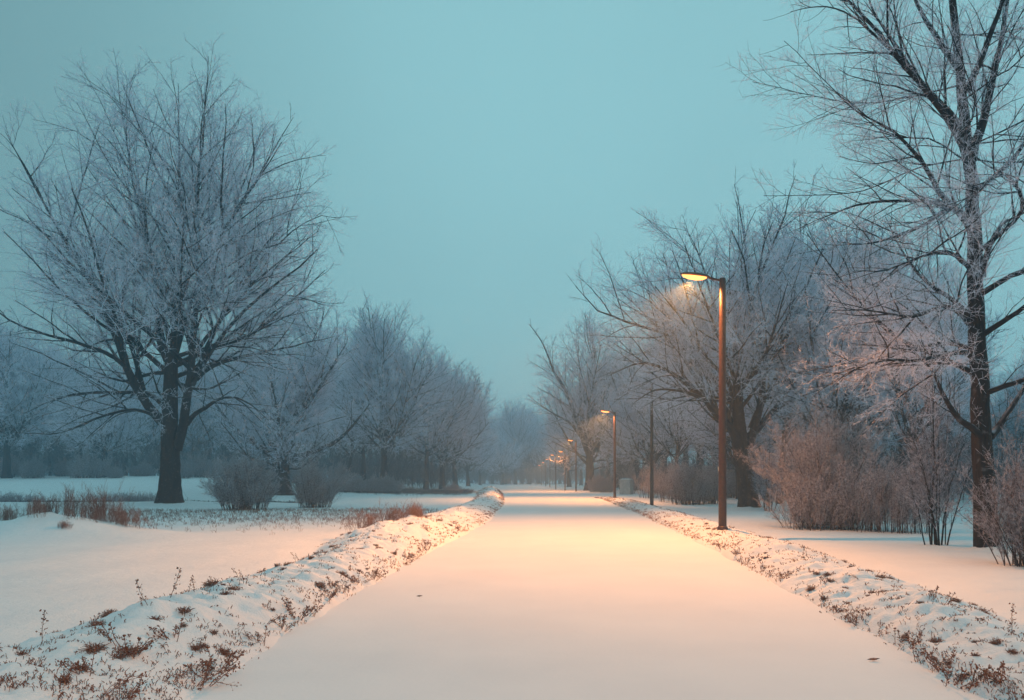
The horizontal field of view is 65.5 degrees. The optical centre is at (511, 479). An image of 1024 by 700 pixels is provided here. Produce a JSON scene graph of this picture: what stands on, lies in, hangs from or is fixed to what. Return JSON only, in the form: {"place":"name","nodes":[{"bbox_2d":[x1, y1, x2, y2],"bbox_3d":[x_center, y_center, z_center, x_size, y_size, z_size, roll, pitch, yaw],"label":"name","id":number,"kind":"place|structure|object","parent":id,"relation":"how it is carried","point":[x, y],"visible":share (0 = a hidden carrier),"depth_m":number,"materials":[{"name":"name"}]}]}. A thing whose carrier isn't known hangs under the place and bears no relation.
{"place":"outdoors","nodes":[
{"label":"outdoors","id":0,"kind":"place"},
{"bbox_2d":[0,487,504,699],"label":"bank ground cover","id":1,"kind":"object","parent":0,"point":[2,680],"visible":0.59,"depth_m":6.96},
{"bbox_2d":[336,486,476,495],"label":"meadow grass","id":2,"kind":"structure","parent":0,"point":[413,491],"depth_m":97.74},
{"bbox_2d":[483,430,531,484],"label":"bare tree","id":3,"kind":"object","parent":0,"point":[506,459],"visible":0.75,"depth_m":267.58,"materials":[{"name":"grey plant"}]},
{"bbox_2d":[0,476,1023,699],"bbox_3d":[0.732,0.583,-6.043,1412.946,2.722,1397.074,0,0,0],"label":"snow ground","id":4,"kind":"structure","parent":0,"point":[68,579],"depth_m":14.01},
{"bbox_2d":[0,451,21,476],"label":"bush","id":5,"kind":"object","parent":4,"relation":"on","point":[14,468],"visible":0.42,"depth_m":111.72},
{"bbox_2d":[0,501,29,520],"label":"dry stem clump","id":6,"kind":"object","parent":4,"relation":"on","point":[4,514],"visible":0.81,"depth_m":24.51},
{"bbox_2d":[0,415,58,460],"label":"bare tree","id":7,"kind":"object","parent":4,"relation":"on","point":[36,442],"visible":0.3,"depth_m":121.82,"materials":[{"name":"grey plant"}]},
{"bbox_2d":[15,452,50,477],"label":"bush","id":8,"kind":"object","parent":4,"relation":"on","point":[34,468],"visible":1,"depth_m":107.84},
{"bbox_2d":[24,493,51,517],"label":"dry stem clump","id":9,"kind":"object","parent":4,"relation":"on","point":[38,510],"visible":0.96,"depth_m":23.97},
{"bbox_2d":[0,331,76,455],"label":"bare tree","id":10,"kind":"object","parent":4,"relation":"on","point":[43,364],"visible":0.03,"depth_m":145.00,"materials":[{"name":"grey plant"}]},
{"bbox_2d":[0,314,83,477],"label":"bare tree","id":11,"kind":"object","parent":4,"relation":"on","point":[13,389],"visible":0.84,"depth_m":106.96,"materials":[{"name":"grey plant"}]},
{"bbox_2d":[32,387,72,475],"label":"bare tree","id":12,"kind":"object","parent":4,"relation":"on","point":[49,457],"visible":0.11,"depth_m":127.96,"materials":[{"name":"grey plant"}]},
{"bbox_2d":[45,457,70,475],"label":"bush","id":13,"kind":"object","parent":4,"relation":"on","point":[57,470],"visible":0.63,"depth_m":115.46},
{"bbox_2d":[22,337,107,475],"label":"bare tree","id":14,"kind":"object","parent":4,"relation":"on","point":[74,359],"visible":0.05,"depth_m":158.95,"materials":[{"name":"grey plant"}]},
{"bbox_2d":[55,648,96,675],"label":"weed","id":15,"kind":"object","parent":4,"relation":"on","point":[76,663],"visible":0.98,"depth_m":5.72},
{"bbox_2d":[30,479,135,522],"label":"dry stem clump","id":16,"kind":"object","parent":4,"relation":"on","point":[70,501],"visible":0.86,"depth_m":24.57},
{"bbox_2d":[62,448,112,477],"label":"bush","id":17,"kind":"object","parent":4,"relation":"on","point":[93,467],"visible":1,"depth_m":107.46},
{"bbox_2d":[77,641,109,654],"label":"leaf tuft","id":18,"kind":"object","parent":4,"relation":"on","point":[89,649],"visible":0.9,"depth_m":6.25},
{"bbox_2d":[59,492,130,523],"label":"dry stem clump","id":19,"kind":"object","parent":4,"relation":"on","point":[96,512],"visible":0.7,"depth_m":24.29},
{"bbox_2d":[0,490,191,501],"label":"ditch weeds","id":20,"kind":"object","parent":4,"relation":"on","point":[10,497],"visible":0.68,"depth_m":56.81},
{"bbox_2d":[42,364,155,476],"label":"bare tree","id":21,"kind":"object","parent":4,"relation":"on","point":[102,448],"visible":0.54,"depth_m":111.04,"materials":[{"name":"grey plant"}]},
{"bbox_2d":[95,621,120,646],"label":"weed","id":22,"kind":"object","parent":4,"relation":"on","point":[103,633],"visible":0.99,"depth_m":6.51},
{"bbox_2d":[105,463,127,477],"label":"bush","id":23,"kind":"object","parent":4,"relation":"on","point":[115,472],"visible":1,"depth_m":107.63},
{"bbox_2d":[82,506,159,528],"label":"dry stem clump","id":24,"kind":"object","parent":4,"relation":"on","point":[125,518],"visible":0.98,"depth_m":23.95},
{"bbox_2d":[70,359,181,474],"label":"bare tree","id":25,"kind":"object","parent":4,"relation":"on","point":[155,405],"visible":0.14,"depth_m":149.53,"materials":[{"name":"grey plant"}]},
{"bbox_2d":[103,670,150,698],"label":"weed","id":26,"kind":"object","parent":4,"relation":"on","point":[126,681],"visible":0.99,"depth_m":5.55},
{"bbox_2d":[113,644,141,656],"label":"leaf tuft","id":27,"kind":"object","parent":4,"relation":"on","point":[124,651],"visible":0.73,"depth_m":6.38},
{"bbox_2d":[109,381,151,475],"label":"bare tree","id":28,"kind":"object","parent":4,"relation":"on","point":[126,460],"visible":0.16,"depth_m":131.49,"materials":[{"name":"grey plant"}]},
{"bbox_2d":[114,676,147,699],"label":"weed","id":29,"kind":"object","parent":4,"relation":"on","point":[135,691],"visible":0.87,"depth_m":5.68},
{"bbox_2d":[122,634,160,658],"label":"weed","id":30,"kind":"object","parent":4,"relation":"on","point":[138,646],"visible":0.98,"depth_m":6.49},
{"bbox_2d":[125,460,158,475],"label":"bush","id":31,"kind":"object","parent":4,"relation":"on","point":[141,469],"visible":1,"depth_m":118.37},
{"bbox_2d":[147,617,183,640],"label":"weed","id":32,"kind":"object","parent":4,"relation":"on","point":[163,632],"visible":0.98,"depth_m":6.99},
{"bbox_2d":[0,30,359,503],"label":"bare tree","id":33,"kind":"object","parent":4,"relation":"on","point":[184,252],"visible":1,"depth_m":51.93,"materials":[{"name":"grey plant"}]},
{"bbox_2d":[159,390,205,459],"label":"bare tree","id":34,"kind":"object","parent":4,"relation":"on","point":[185,445],"visible":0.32,"depth_m":140.45,"materials":[{"name":"grey plant"}]},
{"bbox_2d":[158,340,236,475],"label":"bare tree","id":35,"kind":"object","parent":4,"relation":"on","point":[183,379],"visible":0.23,"depth_m":148.46,"materials":[{"name":"grey plant"}]},
{"bbox_2d":[216,451,241,478],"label":"bush","id":36,"kind":"object","parent":4,"relation":"on","point":[225,464],"visible":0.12,"depth_m":110.21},
{"bbox_2d":[187,384,272,455],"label":"bare tree","id":37,"kind":"object","parent":4,"relation":"on","point":[207,438],"visible":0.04,"depth_m":167.75,"materials":[{"name":"grey plant"}]},
{"bbox_2d":[0,417,465,489],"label":"undergrowth","id":38,"kind":"object","parent":4,"relation":"on","point":[400,468],"visible":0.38,"depth_m":132.58,"materials":[{"name":"grey plant"}]},
{"bbox_2d":[210,389,258,452],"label":"bare tree","id":39,"kind":"object","parent":4,"relation":"on","point":[233,420],"visible":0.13,"depth_m":141.31,"materials":[{"name":"grey plant"}]},
{"bbox_2d":[196,449,281,509],"bbox_3d":[-15.797,0.028,46.242,5.162,3.778,4.894,0,0,0],"label":"bush","id":40,"kind":"object","parent":4,"relation":"on","point":[247,487],"visible":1,"depth_m":45.73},
{"bbox_2d":[200,347,289,457],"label":"bare tree","id":41,"kind":"object","parent":4,"relation":"on","point":[237,400],"visible":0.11,"depth_m":146.94,"materials":[{"name":"grey plant"}]},
{"bbox_2d":[109,507,437,532],"bbox_3d":[-13.017,1.502,34.299,18.645,0.516,20.906,0,0,0],"label":"meadow stubble","id":42,"kind":"object","parent":4,"relation":"on","point":[246,516],"visible":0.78,"depth_m":36.90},
{"bbox_2d":[192,275,374,494],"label":"bare tree","id":43,"kind":"object","parent":4,"relation":"on","point":[308,387],"visible":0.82,"depth_m":79.00,"materials":[{"name":"grey plant"}]},
{"bbox_2d":[270,383,350,467],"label":"bare tree","id":44,"kind":"object","parent":4,"relation":"on","point":[310,436],"visible":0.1,"depth_m":147.58,"materials":[{"name":"grey plant"}]},
{"bbox_2d":[279,444,356,507],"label":"bush","id":45,"kind":"object","parent":4,"relation":"on","point":[316,488],"visible":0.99,"depth_m":48.58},
{"bbox_2d":[320,457,356,482],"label":"bush","id":46,"kind":"object","parent":4,"relation":"on","point":[336,469],"visible":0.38,"depth_m":108.65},
{"bbox_2d":[314,364,377,476],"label":"bare tree","id":47,"kind":"object","parent":4,"relation":"on","point":[350,453],"visible":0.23,"depth_m":111.60,"materials":[{"name":"grey plant"}]},
{"bbox_2d":[323,341,379,480],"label":"bare tree","id":48,"kind":"object","parent":4,"relation":"on","point":[363,463],"visible":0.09,"depth_m":117.81,"materials":[{"name":"grey plant"}]},
{"bbox_2d":[339,473,368,492],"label":"bush","id":49,"kind":"object","parent":4,"relation":"on","point":[355,484],"visible":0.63,"depth_m":94.10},
{"bbox_2d":[341,510,389,529],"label":"dry stem clump","id":50,"kind":"object","parent":4,"relation":"on","point":[372,521],"visible":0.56,"depth_m":23.25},
{"bbox_2d":[357,473,383,492],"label":"bush","id":51,"kind":"object","parent":4,"relation":"on","point":[371,486],"visible":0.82,"depth_m":93.77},
{"bbox_2d":[318,292,459,478],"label":"bare tree","id":52,"kind":"object","parent":4,"relation":"on","point":[395,392],"visible":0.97,"depth_m":101.25,"materials":[{"name":"grey plant"}]},
{"bbox_2d":[373,471,405,492],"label":"bush","id":53,"kind":"object","parent":4,"relation":"on","point":[388,484],"visible":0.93,"depth_m":94.25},
{"bbox_2d":[347,499,440,525],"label":"dry stem clump","id":54,"kind":"object","parent":4,"relation":"on","point":[393,515],"visible":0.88,"depth_m":23.14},
{"bbox_2d":[390,340,475,488],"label":"bare tree","id":55,"kind":"object","parent":4,"relation":"on","point":[443,420],"visible":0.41,"depth_m":127.30,"materials":[{"name":"grey plant"}]},
{"bbox_2d":[394,360,497,488],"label":"bare tree","id":56,"kind":"object","parent":4,"relation":"on","point":[443,460],"visible":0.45,"depth_m":133.31,"materials":[{"name":"grey plant"}]},
{"bbox_2d":[436,362,501,485],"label":"bare tree","id":57,"kind":"object","parent":4,"relation":"on","point":[454,476],"visible":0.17,"depth_m":157.58,"materials":[{"name":"grey plant"}]},
{"bbox_2d":[447,424,504,485],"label":"bare tree","id":58,"kind":"object","parent":4,"relation":"on","point":[481,456],"visible":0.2,"depth_m":194.98,"materials":[{"name":"grey plant"}]},
{"bbox_2d":[388,449,641,483],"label":"undergrowth","id":59,"kind":"object","parent":4,"relation":"on","point":[522,475],"visible":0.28,"depth_m":292.07,"materials":[{"name":"grey plant"}]},
{"bbox_2d":[490,394,539,483],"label":"bare tree","id":60,"kind":"object","parent":4,"relation":"on","point":[513,424],"visible":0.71,"depth_m":282.18,"materials":[{"name":"grey plant"}]},
{"bbox_2d":[510,422,550,483],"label":"bare tree","id":61,"kind":"object","parent":4,"relation":"on","point":[536,441],"visible":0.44,"depth_m":297.36,"materials":[{"name":"grey plant"}]},
{"bbox_2d":[526,407,555,483],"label":"bare tree","id":62,"kind":"object","parent":4,"relation":"on","point":[535,416],"visible":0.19,"depth_m":328.56,"materials":[{"name":"grey plant"}]},
{"bbox_2d":[533,410,601,486],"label":"bare tree","id":63,"kind":"object","parent":4,"relation":"on","point":[554,450],"visible":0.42,"depth_m":188.38,"materials":[{"name":"grey plant"}]},
{"bbox_2d":[525,303,648,490],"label":"bare tree","id":64,"kind":"object","parent":4,"relation":"on","point":[580,407],"visible":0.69,"depth_m":125.52,"materials":[{"name":"grey plant"}]},
{"bbox_2d":[568,349,623,478],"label":"bare tree","id":65,"kind":"object","parent":4,"relation":"on","point":[601,443],"visible":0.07,"depth_m":148.94,"materials":[{"name":"grey plant"}]},
{"bbox_2d":[584,471,610,491],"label":"bush","id":66,"kind":"object","parent":4,"relation":"on","point":[597,481],"visible":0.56,"depth_m":107.62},
{"bbox_2d":[595,476,619,491],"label":"bush","id":67,"kind":"object","parent":4,"relation":"on","point":[607,486],"visible":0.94,"depth_m":105.57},
{"bbox_2d":[600,410,615,497],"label":"street lamp","id":68,"kind":"object","parent":4,"relation":"on","point":[614,474],"visible":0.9,"depth_m":66.91,"materials":[{"name":"metal"}]},
{"bbox_2d":[576,343,657,488],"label":"bare tree","id":69,"kind":"object","parent":4,"relation":"on","point":[598,367],"visible":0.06,"depth_m":125.81,"materials":[{"name":"grey plant"}]},
{"bbox_2d":[619,478,633,494],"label":"stone block","id":70,"kind":"object","parent":4,"relation":"on","point":[626,485],"depth_m":91.48,"materials":[{"name":"concrete"}]},
{"bbox_2d":[619,458,640,493],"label":"bush","id":71,"kind":"object","parent":4,"relation":"on","point":[631,473],"visible":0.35,"depth_m":95.34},
{"bbox_2d":[584,349,695,492],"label":"bare tree","id":72,"kind":"object","parent":4,"relation":"on","point":[629,421],"visible":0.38,"depth_m":102.52,"materials":[{"name":"grey plant"}]},
{"bbox_2d":[631,458,669,497],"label":"bush","id":73,"kind":"object","parent":4,"relation":"on","point":[646,480],"visible":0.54,"depth_m":74.30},
{"bbox_2d":[650,383,653,504],"bbox_3d":[9.405,-2.220,53.600,0.260,8.510,0.253,0,0,0],"label":"utility pole","id":74,"kind":"object","parent":4,"relation":"on","point":[651,466],"visible":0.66,"depth_m":53.51,"materials":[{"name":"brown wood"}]},
{"bbox_2d":[654,461,679,501],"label":"shrub","id":75,"kind":"object","parent":4,"relation":"on","point":[663,491],"visible":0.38,"depth_m":59.74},
{"bbox_2d":[630,363,704,469],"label":"bare tree","id":76,"kind":"object","parent":4,"relation":"on","point":[671,431],"visible":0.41,"depth_m":77.32,"materials":[{"name":"grey plant"}]},
{"bbox_2d":[661,449,718,504],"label":"bush","id":77,"kind":"object","parent":4,"relation":"on","point":[690,487],"visible":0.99,"depth_m":54.52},
{"bbox_2d":[632,281,748,477],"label":"bare tree","id":78,"kind":"object","parent":4,"relation":"on","point":[645,378],"visible":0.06,"depth_m":94.51,"materials":[{"name":"grey plant"}]},
{"bbox_2d":[653,453,727,498],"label":"bush","id":79,"kind":"object","parent":4,"relation":"on","point":[670,467],"visible":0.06,"depth_m":71.26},
{"bbox_2d":[667,455,735,503],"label":"bush","id":80,"kind":"object","parent":4,"relation":"on","point":[712,497],"visible":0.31,"depth_m":56.49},
{"bbox_2d":[680,272,727,529],"bbox_3d":[5.541,-2.131,23.000,1.375,7.725,0.310,0,0,0],"label":"street lamp","id":81,"kind":"object","parent":4,"relation":"on","point":[722,510],"visible":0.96,"depth_m":22.91,"materials":[{"name":"metal"}]},
{"bbox_2d":[684,359,729,466],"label":"bare tree","id":82,"kind":"object","parent":4,"relation":"on","point":[709,444],"visible":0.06,"depth_m":83.65,"materials":[{"name":"grey plant"}]},
{"bbox_2d":[726,464,752,497],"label":"bush","id":83,"kind":"object","parent":4,"relation":"on","point":[733,483],"visible":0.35,"depth_m":74.66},
{"bbox_2d":[567,159,916,507],"bbox_3d":[13.099,-7.975,45.217,20.258,20.262,14.154,0,0,0],"label":"bare tree","id":84,"kind":"object","parent":4,"relation":"on","point":[756,315],"visible":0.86,"depth_m":44.35,"materials":[{"name":"grey plant"}]},
{"bbox_2d":[669,338,819,498],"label":"bare tree","id":85,"kind":"object","parent":4,"relation":"on","point":[711,430],"visible":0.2,"depth_m":69.18,"materials":[{"name":"grey plant"}]},
{"bbox_2d":[740,410,797,510],"bbox_3d":[14.141,-0.941,42.869,3.298,5.569,3.593,0,0,27],"label":"shrub","id":86,"kind":"object","parent":4,"relation":"on","point":[765,482],"visible":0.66,"depth_m":42.70,"materials":[{"name":"brown plant"}]},
{"bbox_2d":[729,296,842,503],"bbox_3d":[18.939,-5.952,55.873,8.740,16.136,8.112,0,0,24],"label":"bare tree","id":87,"kind":"object","parent":4,"relation":"on","point":[785,425],"visible":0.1,"depth_m":55.57,"materials":[{"name":"grey plant"}]},
{"bbox_2d":[712,165,890,474],"bbox_3d":[22.202,-10.397,60.504,14.225,24.976,13.413,0,0,3],"label":"bare tree","id":88,"kind":"object","parent":4,"relation":"on","point":[794,232],"visible":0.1,"depth_m":59.16,"materials":[{"name":"grey plant"}]},
{"bbox_2d":[595,385,1023,501],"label":"undergrowth","id":89,"kind":"object","parent":4,"relation":"on","point":[637,468],"visible":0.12,"depth_m":72.85,"materials":[{"name":"brown plant"}]},
{"bbox_2d":[753,462,865,530],"bbox_3d":[10.391,0.610,27.595,2.675,2.472,3.831,0,0,-62],"label":"bush","id":90,"kind":"object","parent":4,"relation":"on","point":[808,509],"visible":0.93,"depth_m":27.18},
{"bbox_2d":[595,496,1023,699],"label":"bank ground cover","id":91,"kind":"object","parent":4,"relation":"on","point":[854,611],"visible":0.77,"depth_m":9.42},
{"bbox_2d":[729,389,926,525],"bbox_3d":[11.378,-0.813,30.242,5.614,5.379,6.289,0,0,-10],"label":"bush","id":92,"kind":"object","parent":4,"relation":"on","point":[819,464],"visible":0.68,"depth_m":28.97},
{"bbox_2d":[755,228,917,452],"bbox_3d":[17.462,-5.710,43.803,7.937,15.642,8.552,0,0,9],"label":"bare tree","id":93,"kind":"object","parent":4,"relation":"on","point":[848,393],"visible":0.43,"depth_m":42.85,"materials":[{"name":"grey plant"}]},
{"bbox_2d":[821,472,886,530],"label":"bush","id":94,"kind":"object","parent":4,"relation":"on","point":[847,520],"visible":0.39,"depth_m":26.93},
{"bbox_2d":[824,444,900,532],"bbox_3d":[11.636,0.308,26.581,2.570,3.085,2.482,0,0,-29],"label":"shrub","id":95,"kind":"object","parent":4,"relation":"on","point":[870,483],"visible":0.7,"depth_m":26.35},
{"bbox_2d":[716,0,1023,547],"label":"bare tree","id":96,"kind":"object","parent":4,"relation":"on","point":[974,352],"visible":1,"depth_m":18.50,"materials":[{"name":"grey plant"}]},
{"bbox_2d":[739,194,1016,493],"bbox_3d":[24.934,-8.617,55.940,16.083,21.399,16.382,0,0,-31],"label":"bare tree","id":97,"kind":"object","parent":4,"relation":"on","point":[879,408],"visible":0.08,"depth_m":53.39,"materials":[{"name":"grey plant"}]},
{"bbox_2d":[861,450,940,533],"bbox_3d":[12.665,0.413,25.713,2.375,2.851,2.293,0,0,31],"label":"shrub","id":98,"kind":"object","parent":4,"relation":"on","point":[890,503],"visible":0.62,"depth_m":25.71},
{"bbox_2d":[851,251,998,508],"bbox_3d":[20.312,-4.970,40.111,6.854,13.996,7.385,0,0,40],"label":"bare tree","id":99,"kind":"object","parent":4,"relation":"on","point":[901,404],"visible":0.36,"depth_m":40.03,"materials":[{"name":"grey plant"}]},
{"bbox_2d":[888,456,963,533],"bbox_3d":[12.954,0.477,25.589,2.158,2.683,2.235,0,0,0],"label":"shrub","id":100,"kind":"object","parent":4,"relation":"on","point":[915,520],"visible":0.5,"depth_m":25.20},
{"bbox_2d":[841,244,1011,490],"bbox_3d":[30.350,-8.365,61.401,14.819,20.877,14.548,0,0,-43],"label":"bare tree","id":101,"kind":"object","parent":4,"relation":"on","point":[902,442],"visible":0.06,"depth_m":60.20,"materials":[{"name":"grey plant"}]},
{"bbox_2d":[870,312,1003,545],"bbox_3d":[11.131,-1.232,20.423,2.764,6.188,2.749,0,0,-29],"label":"shrub","id":102,"kind":"object","parent":4,"relation":"on","point":[938,487],"visible":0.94,"depth_m":20.50,"materials":[{"name":"brown plant"}]},
{"bbox_2d":[896,347,1006,498],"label":"bare tree","id":103,"kind":"object","parent":4,"relation":"on","point":[955,425],"visible":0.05,"depth_m":71.40,"materials":[{"name":"brown plant"}]},
{"bbox_2d":[931,385,1023,566],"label":"bush","id":104,"kind":"object","parent":4,"relation":"on","point":[1012,528],"visible":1,"depth_m":15.63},
{"bbox_2d":[981,660,1005,685],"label":"weed","id":105,"kind":"object","parent":4,"relation":"on","point":[1001,666],"visible":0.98,"depth_m":6.20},
{"bbox_2d":[990,358,1023,459],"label":"bare tree","id":106,"kind":"object","parent":4,"relation":"on","point":[1015,412],"visible":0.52,"depth_m":109.71,"materials":[{"name":"grey plant"}]},
{"bbox_2d":[0,0,1023,481],"label":"sky","id":107,"kind":"structure","parent":0,"point":[483,150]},
{"bbox_2d":[190,483,987,699],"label":"snowy path","id":108,"kind":"structure","parent":0,"point":[532,591],"depth_m":8.83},
{"bbox_2d":[183,657,234,686],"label":"weed","id":109,"kind":"object","parent":108,"relation":"on","point":[208,667],"visible":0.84,"depth_m":6.60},
{"bbox_2d":[196,661,243,690],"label":"weed","id":110,"kind":"object","parent":108,"relation":"on","point":[211,678],"visible":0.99,"depth_m":6.51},
{"bbox_2d":[204,645,243,671],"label":"weed","id":111,"kind":"object","parent":108,"relation":"on","point":[229,658],"visible":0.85,"depth_m":6.92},
{"bbox_2d":[920,650,955,671],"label":"weed","id":112,"kind":"object","parent":108,"relation":"on","point":[933,661],"visible":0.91,"depth_m":7.04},
{"bbox_2d":[938,666,977,688],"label":"weed","id":113,"kind":"object","parent":108,"relation":"on","point":[963,675],"visible":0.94,"depth_m":6.59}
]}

